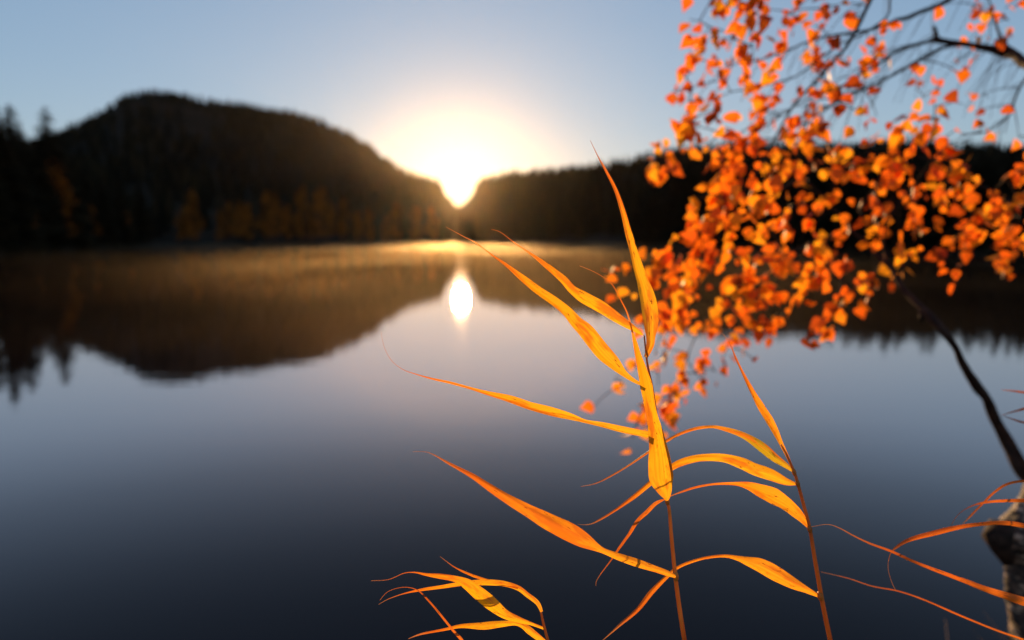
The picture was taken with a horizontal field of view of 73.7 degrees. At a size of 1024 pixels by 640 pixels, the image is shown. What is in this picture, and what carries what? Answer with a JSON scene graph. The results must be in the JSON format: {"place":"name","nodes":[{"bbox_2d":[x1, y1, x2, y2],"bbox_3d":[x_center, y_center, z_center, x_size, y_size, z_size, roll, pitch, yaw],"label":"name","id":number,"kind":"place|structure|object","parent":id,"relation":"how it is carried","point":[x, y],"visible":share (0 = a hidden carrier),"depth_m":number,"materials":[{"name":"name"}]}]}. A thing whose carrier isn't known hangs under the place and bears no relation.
{"place":"outdoors","nodes":[
{"label":"outdoors","id":0,"kind":"place"},
{"bbox_2d":[0,243,1023,639],"bbox_3d":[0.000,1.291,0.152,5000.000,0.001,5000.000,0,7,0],"label":"water","id":1,"kind":"structure","parent":0,"point":[212,443],"depth_m":4.29,"materials":[{"name":"blue liquid"}]},
{"bbox_2d":[0,95,1023,255],"bbox_3d":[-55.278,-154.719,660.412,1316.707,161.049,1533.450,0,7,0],"label":"hills","id":2,"kind":"structure","parent":0,"point":[202,119],"depth_m":415.99,"materials":[{"name":"plant"}]},
{"bbox_2d":[0,124,45,253],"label":"spruce tree","id":3,"kind":"object","parent":2,"relation":"on","point":[26,231],"visible":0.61,"depth_m":61.70,"materials":[{"name":"black plant"}]},
{"bbox_2d":[0,109,48,253],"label":"spruce tree","id":4,"kind":"object","parent":2,"relation":"on","point":[16,182],"visible":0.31,"depth_m":62.46,"materials":[{"name":"black plant"}]},
{"bbox_2d":[0,103,61,251],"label":"spruce tree","id":5,"kind":"object","parent":2,"relation":"on","point":[22,156],"visible":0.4,"depth_m":70.61,"materials":[{"name":"black plant"}]},
{"bbox_2d":[16,128,59,247],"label":"spruce tree","id":6,"kind":"object","parent":2,"relation":"on","point":[23,137],"visible":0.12,"depth_m":77.87,"materials":[{"name":"black plant"}]},
{"bbox_2d":[26,146,67,251],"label":"spruce tree","id":7,"kind":"object","parent":2,"relation":"on","point":[40,182],"visible":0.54,"depth_m":73.82,"materials":[{"name":"black plant"}]},
{"bbox_2d":[44,171,74,248],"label":"spruce tree","id":8,"kind":"object","parent":2,"relation":"on","point":[65,240],"visible":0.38,"depth_m":77.20,"materials":[{"name":"black plant"}]},
{"bbox_2d":[43,158,80,247],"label":"autumn tree","id":9,"kind":"object","parent":2,"relation":"on","point":[56,176],"visible":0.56,"depth_m":83.56,"materials":[{"name":"brown plant"}]},
{"bbox_2d":[29,105,96,249],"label":"spruce tree","id":10,"kind":"object","parent":2,"relation":"on","point":[47,141],"visible":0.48,"depth_m":86.05,"materials":[{"name":"black plant"}]},
{"bbox_2d":[56,146,92,248],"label":"spruce tree","id":11,"kind":"object","parent":2,"relation":"on","point":[58,157],"visible":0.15,"depth_m":90.37,"materials":[{"name":"black plant"}]},
{"bbox_2d":[86,204,102,242],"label":"autumn tree","id":12,"kind":"object","parent":2,"relation":"on","point":[93,219],"visible":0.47,"depth_m":104.37,"materials":[{"name":"brown plant"}]},
{"bbox_2d":[173,212,188,242],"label":"autumn tree","id":13,"kind":"object","parent":2,"relation":"on","point":[180,228],"visible":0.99,"depth_m":145.51,"materials":[{"name":"brown plant"}]},
{"bbox_2d":[180,194,201,243],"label":"autumn tree","id":14,"kind":"object","parent":2,"relation":"on","point":[191,210],"visible":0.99,"depth_m":145.96,"materials":[{"name":"brown plant"}]},
{"bbox_2d":[181,189,205,242],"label":"autumn tree","id":15,"kind":"object","parent":2,"relation":"on","point":[195,226],"visible":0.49,"depth_m":149.24,"materials":[{"name":"brown plant"}]},
{"bbox_2d":[214,209,229,242],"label":"autumn tree","id":16,"kind":"object","parent":2,"relation":"on","point":[220,219],"visible":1,"depth_m":157.51,"materials":[{"name":"brown plant"}]},
{"bbox_2d":[221,201,239,242],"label":"autumn tree","id":17,"kind":"object","parent":2,"relation":"on","point":[228,217],"visible":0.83,"depth_m":159.71,"materials":[{"name":"brown plant"}]},
{"bbox_2d":[231,197,245,241],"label":"autumn tree","id":18,"kind":"object","parent":2,"relation":"on","point":[238,208],"visible":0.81,"depth_m":169.12,"materials":[{"name":"brown plant"}]},
{"bbox_2d":[238,202,257,242],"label":"autumn tree","id":19,"kind":"object","parent":2,"relation":"on","point":[244,210],"visible":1,"depth_m":165.71,"materials":[{"name":"brown plant"}]},
{"bbox_2d":[254,191,276,242],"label":"autumn tree","id":20,"kind":"object","parent":2,"relation":"on","point":[266,229],"visible":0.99,"depth_m":170.35,"materials":[{"name":"brown plant"}]},
{"bbox_2d":[260,191,286,241],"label":"autumn tree","id":21,"kind":"object","parent":2,"relation":"on","point":[274,203],"visible":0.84,"depth_m":179.40,"materials":[{"name":"brown plant"}]},
{"bbox_2d":[279,202,295,241],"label":"autumn tree","id":22,"kind":"object","parent":2,"relation":"on","point":[286,218],"visible":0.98,"depth_m":182.26,"materials":[{"name":"brown plant"}]},
{"bbox_2d":[293,186,317,241],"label":"autumn tree","id":23,"kind":"object","parent":2,"relation":"on","point":[300,203],"visible":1,"depth_m":187.43,"materials":[{"name":"brown plant"}]},
{"bbox_2d":[302,210,317,241],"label":"autumn tree","id":24,"kind":"object","parent":2,"relation":"on","point":[311,221],"visible":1,"depth_m":187.36,"materials":[{"name":"brown plant"}]},
{"bbox_2d":[306,184,342,242],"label":"autumn tree","id":25,"kind":"object","parent":2,"relation":"on","point":[321,207],"visible":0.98,"depth_m":188.91,"materials":[{"name":"brown plant"}]},
{"bbox_2d":[325,201,341,240],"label":"autumn tree","id":26,"kind":"object","parent":2,"relation":"on","point":[331,210],"visible":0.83,"depth_m":197.96,"materials":[{"name":"brown plant"}]},
{"bbox_2d":[335,198,356,241],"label":"autumn tree","id":27,"kind":"object","parent":2,"relation":"on","point":[341,215],"visible":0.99,"depth_m":198.41,"materials":[{"name":"brown plant"}]},
{"bbox_2d":[352,211,363,241],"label":"autumn tree","id":28,"kind":"object","parent":2,"relation":"on","point":[358,217],"visible":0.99,"depth_m":205.63,"materials":[{"name":"brown plant"}]},
{"bbox_2d":[360,208,373,242],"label":"autumn tree","id":29,"kind":"object","parent":2,"relation":"on","point":[369,218],"visible":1,"depth_m":202.58,"materials":[{"name":"brown plant"}]},
{"bbox_2d":[380,216,391,241],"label":"autumn tree","id":30,"kind":"object","parent":2,"relation":"on","point":[386,230],"visible":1,"depth_m":209.03,"materials":[{"name":"brown plant"}]},
{"bbox_2d":[388,201,402,241],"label":"autumn tree","id":31,"kind":"object","parent":2,"relation":"on","point":[395,212],"visible":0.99,"depth_m":210.74,"materials":[{"name":"brown plant"}]},
{"bbox_2d":[410,205,425,241],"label":"autumn tree","id":32,"kind":"object","parent":2,"relation":"on","point":[416,215],"visible":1,"depth_m":218.31,"materials":[{"name":"brown plant"}]},
{"bbox_2d":[424,208,438,241],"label":"autumn tree","id":33,"kind":"object","parent":2,"relation":"on","point":[430,221],"visible":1,"depth_m":224.33,"materials":[{"name":"brown plant"}]},
{"bbox_2d":[17,88,1023,241],"bbox_3d":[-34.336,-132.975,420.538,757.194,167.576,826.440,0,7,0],"label":"forest","id":34,"kind":"object","parent":2,"relation":"on","point":[532,217],"visible":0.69,"depth_m":400.11,"materials":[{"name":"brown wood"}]},
{"bbox_2d":[624,199,642,243],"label":"spruce tree","id":35,"kind":"object","parent":2,"relation":"on","point":[634,227],"visible":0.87,"depth_m":181.82,"materials":[{"name":"black plant"}]},
{"bbox_2d":[652,157,683,244],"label":"spruce tree","id":36,"kind":"object","parent":2,"relation":"on","point":[669,208],"visible":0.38,"depth_m":163.69,"materials":[{"name":"black plant"}]},
{"bbox_2d":[663,167,689,244],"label":"spruce tree","id":37,"kind":"object","parent":2,"relation":"on","point":[677,205],"visible":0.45,"depth_m":160.15,"materials":[{"name":"black plant"}]},
{"bbox_2d":[670,158,700,244],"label":"spruce tree","id":38,"kind":"object","parent":2,"relation":"on","point":[691,181],"visible":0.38,"depth_m":156.93,"materials":[{"name":"black plant"}]},
{"bbox_2d":[679,152,710,239],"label":"spruce tree","id":39,"kind":"object","parent":2,"relation":"on","point":[702,169],"visible":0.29,"depth_m":150.53,"materials":[{"name":"black plant"}]},
{"bbox_2d":[693,157,718,243],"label":"spruce tree","id":40,"kind":"object","parent":2,"relation":"on","point":[704,204],"visible":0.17,"depth_m":146.15,"materials":[{"name":"black plant"}]},
{"bbox_2d":[699,151,728,241],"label":"spruce tree","id":41,"kind":"object","parent":2,"relation":"on","point":[706,213],"visible":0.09,"depth_m":138.67,"materials":[{"name":"black plant"}]},
{"bbox_2d":[713,206,733,242],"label":"spruce tree","id":42,"kind":"object","parent":2,"relation":"on","point":[722,228],"visible":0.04,"depth_m":133.24,"materials":[{"name":"black plant"}]},
{"bbox_2d":[712,153,748,245],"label":"spruce tree","id":43,"kind":"object","parent":2,"relation":"on","point":[737,177],"visible":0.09,"depth_m":130.53,"materials":[{"name":"black plant"}]},
{"bbox_2d":[728,155,756,244],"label":"spruce tree","id":44,"kind":"object","parent":2,"relation":"on","point":[744,183],"visible":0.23,"depth_m":127.26,"materials":[{"name":"black plant"}]},
{"bbox_2d":[732,156,763,245],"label":"spruce tree","id":45,"kind":"object","parent":2,"relation":"on","point":[757,193],"visible":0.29,"depth_m":124.65,"materials":[{"name":"black plant"}]},
{"bbox_2d":[744,157,778,246],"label":"spruce tree","id":46,"kind":"object","parent":2,"relation":"on","point":[764,192],"visible":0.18,"depth_m":118.07,"materials":[{"name":"black plant"}]},
{"bbox_2d":[756,162,781,246],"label":"spruce tree","id":47,"kind":"object","parent":2,"relation":"on","point":[770,219],"visible":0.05,"depth_m":111.86,"materials":[{"name":"black plant"}]},
{"bbox_2d":[761,156,794,246],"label":"spruce tree","id":48,"kind":"object","parent":2,"relation":"on","point":[773,215],"visible":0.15,"depth_m":108.90,"materials":[{"name":"black plant"}]},
{"bbox_2d":[767,157,800,246],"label":"spruce tree","id":49,"kind":"object","parent":2,"relation":"on","point":[791,189],"visible":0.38,"depth_m":106.51,"materials":[{"name":"black plant"}]},
{"bbox_2d":[782,157,811,247],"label":"spruce tree","id":50,"kind":"object","parent":2,"relation":"on","point":[794,217],"visible":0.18,"depth_m":99.72,"materials":[{"name":"black plant"}]},
{"bbox_2d":[790,151,824,243],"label":"spruce tree","id":51,"kind":"object","parent":2,"relation":"on","point":[796,223],"visible":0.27,"depth_m":97.55,"materials":[{"name":"black plant"}]},
{"bbox_2d":[795,156,826,245],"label":"spruce tree","id":52,"kind":"object","parent":2,"relation":"on","point":[817,182],"visible":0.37,"depth_m":91.53,"materials":[{"name":"black plant"}]},
{"bbox_2d":[800,152,842,247],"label":"spruce tree","id":53,"kind":"object","parent":2,"relation":"on","point":[822,184],"visible":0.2,"depth_m":89.99,"materials":[{"name":"black plant"}]},
{"bbox_2d":[810,151,849,245],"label":"spruce tree","id":54,"kind":"object","parent":2,"relation":"on","point":[830,224],"visible":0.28,"depth_m":86.52,"materials":[{"name":"black plant"}]},
{"bbox_2d":[827,148,868,249],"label":"spruce tree","id":55,"kind":"object","parent":2,"relation":"on","point":[848,208],"visible":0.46,"depth_m":81.70,"materials":[{"name":"black plant"}]},
{"bbox_2d":[831,151,869,249],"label":"spruce tree","id":56,"kind":"object","parent":2,"relation":"on","point":[859,184],"visible":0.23,"depth_m":81.64,"materials":[{"name":"black plant"}]},
{"bbox_2d":[848,149,877,238],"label":"spruce tree","id":57,"kind":"object","parent":2,"relation":"on","point":[867,175],"visible":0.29,"depth_m":80.95,"materials":[{"name":"black plant"}]},
{"bbox_2d":[843,149,888,250],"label":"spruce tree","id":58,"kind":"object","parent":2,"relation":"on","point":[875,175],"visible":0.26,"depth_m":78.81,"materials":[{"name":"black plant"}]},
{"bbox_2d":[867,168,898,243],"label":"spruce tree","id":59,"kind":"object","parent":2,"relation":"on","point":[889,215],"visible":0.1,"depth_m":77.81,"materials":[{"name":"black plant"}]},
{"bbox_2d":[865,146,909,248],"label":"spruce tree","id":60,"kind":"object","parent":2,"relation":"on","point":[893,202],"visible":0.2,"depth_m":76.68,"materials":[{"name":"black plant"}]},
{"bbox_2d":[880,147,917,248],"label":"spruce tree","id":61,"kind":"object","parent":2,"relation":"on","point":[910,162],"visible":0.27,"depth_m":76.30,"materials":[{"name":"black plant"}]},
{"bbox_2d":[891,159,924,249],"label":"spruce tree","id":62,"kind":"object","parent":2,"relation":"on","point":[903,219],"visible":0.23,"depth_m":72.71,"materials":[{"name":"black plant"}]},
{"bbox_2d":[894,160,940,250],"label":"spruce tree","id":63,"kind":"object","parent":2,"relation":"on","point":[908,243],"visible":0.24,"depth_m":70.33,"materials":[{"name":"black plant"}]},
{"bbox_2d":[903,149,958,251],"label":"spruce tree","id":64,"kind":"object","parent":2,"relation":"on","point":[932,233],"visible":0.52,"depth_m":68.40,"materials":[{"name":"black plant"}]},
{"bbox_2d":[937,148,950,210],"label":"spruce tree","id":65,"kind":"object","parent":2,"relation":"on","point":[947,164],"visible":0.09,"depth_m":70.10,"materials":[{"name":"black plant"}]},
{"bbox_2d":[938,168,957,243],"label":"spruce tree","id":66,"kind":"object","parent":2,"relation":"on","point":[950,184],"visible":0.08,"depth_m":69.08,"materials":[{"name":"black plant"}]},
{"bbox_2d":[935,157,970,248],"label":"spruce tree","id":67,"kind":"object","parent":2,"relation":"on","point":[950,222],"visible":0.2,"depth_m":67.51,"materials":[{"name":"black plant"}]},
{"bbox_2d":[944,156,991,249],"bbox_3d":[43.242,-10.636,63.801,4.498,9.165,4.167,0,7,4],"label":"spruce tree","id":68,"kind":"object","parent":2,"relation":"on","point":[967,215],"visible":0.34,"depth_m":63.69,"materials":[{"name":"black plant"}]},
{"bbox_2d":[948,151,988,243],"bbox_3d":[44.758,-11.238,65.229,4.836,9.931,4.200,1,7,12],"label":"spruce tree","id":69,"kind":"object","parent":2,"relation":"on","point":[982,159],"visible":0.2,"depth_m":64.75,"materials":[{"name":"black plant"}]},
{"bbox_2d":[976,159,994,248],"bbox_3d":[44.596,-10.732,64.227,4.235,9.070,4.403,0,7,4],"label":"spruce tree","id":70,"kind":"object","parent":2,"relation":"on","point":[987,173],"visible":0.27,"depth_m":63.75,"materials":[{"name":"black plant"}]},
{"bbox_2d":[976,153,1005,249],"bbox_3d":[44.455,-10.715,63.073,4.587,9.347,4.250,-1,7,-11],"label":"spruce tree","id":71,"kind":"object","parent":2,"relation":"on","point":[996,164],"visible":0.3,"depth_m":62.60,"materials":[{"name":"black plant"}]},
{"bbox_2d":[977,148,1016,248],"bbox_3d":[42.954,-10.148,59.192,4.524,9.291,3.929,-1,7,-10],"label":"spruce tree","id":72,"kind":"object","parent":2,"relation":"on","point":[1005,186],"visible":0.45,"depth_m":58.97,"materials":[{"name":"black plant"}]},
{"bbox_2d":[982,151,1023,253],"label":"spruce tree","id":73,"kind":"object","parent":2,"relation":"on","point":[1010,193],"visible":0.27,"depth_m":56.48,"materials":[{"name":"black plant"}]},
{"bbox_2d":[995,185,1023,253],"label":"spruce tree","id":74,"kind":"object","parent":2,"relation":"on","point":[1015,222],"visible":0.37,"depth_m":54.44,"materials":[{"name":"black plant"}]},
{"bbox_2d":[1010,214,1023,252],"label":"spruce tree","id":75,"kind":"object","parent":2,"relation":"on","point":[1019,235],"visible":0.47,"depth_m":53.96,"materials":[{"name":"black plant"}]},
{"bbox_2d":[0,0,1023,206],"label":"sky","id":76,"kind":"structure","parent":0,"point":[458,92],"materials":[{"name":"blue"}]},
{"bbox_2d":[945,615,1020,639],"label":"grass","id":77,"kind":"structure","parent":0,"point":[979,637],"depth_m":2.07,"materials":[{"name":"brown plant"}]},
{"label":"ground","id":78,"kind":"structure","parent":0,"visible":0},
{"bbox_2d":[372,557,548,639],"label":"reed","id":79,"kind":"object","parent":78,"relation":"on","point":[482,596],"visible":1,"depth_m":0.70,"materials":[{"name":"orange plant"}]},
{"bbox_2d":[381,143,686,639],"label":"reed","id":80,"kind":"object","parent":78,"relation":"on","point":[660,471],"visible":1,"depth_m":0.69,"materials":[{"name":"orange plant"}]},
{"bbox_2d":[578,333,832,639],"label":"reed","id":81,"kind":"object","parent":78,"relation":"on","point":[783,501],"visible":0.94,"depth_m":0.75,"materials":[{"name":"orange plant"}]},
{"bbox_2d":[579,0,1023,639],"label":"birch tree","id":82,"kind":"object","parent":78,"relation":"on","point":[1005,544],"visible":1,"depth_m":2.02,"materials":[{"name":"orange plant"}]},
{"bbox_2d":[812,480,1023,639],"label":"reed","id":83,"kind":"object","parent":78,"relation":"on","point":[1017,599],"visible":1,"depth_m":0.79,"materials":[{"name":"orange plant"}]},
{"bbox_2d":[1003,390,1023,423],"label":"reed","id":84,"kind":"object","parent":78,"relation":"on","point":[1021,409],"visible":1,"depth_m":1.07,"materials":[{"name":"orange plant"}]}
]}

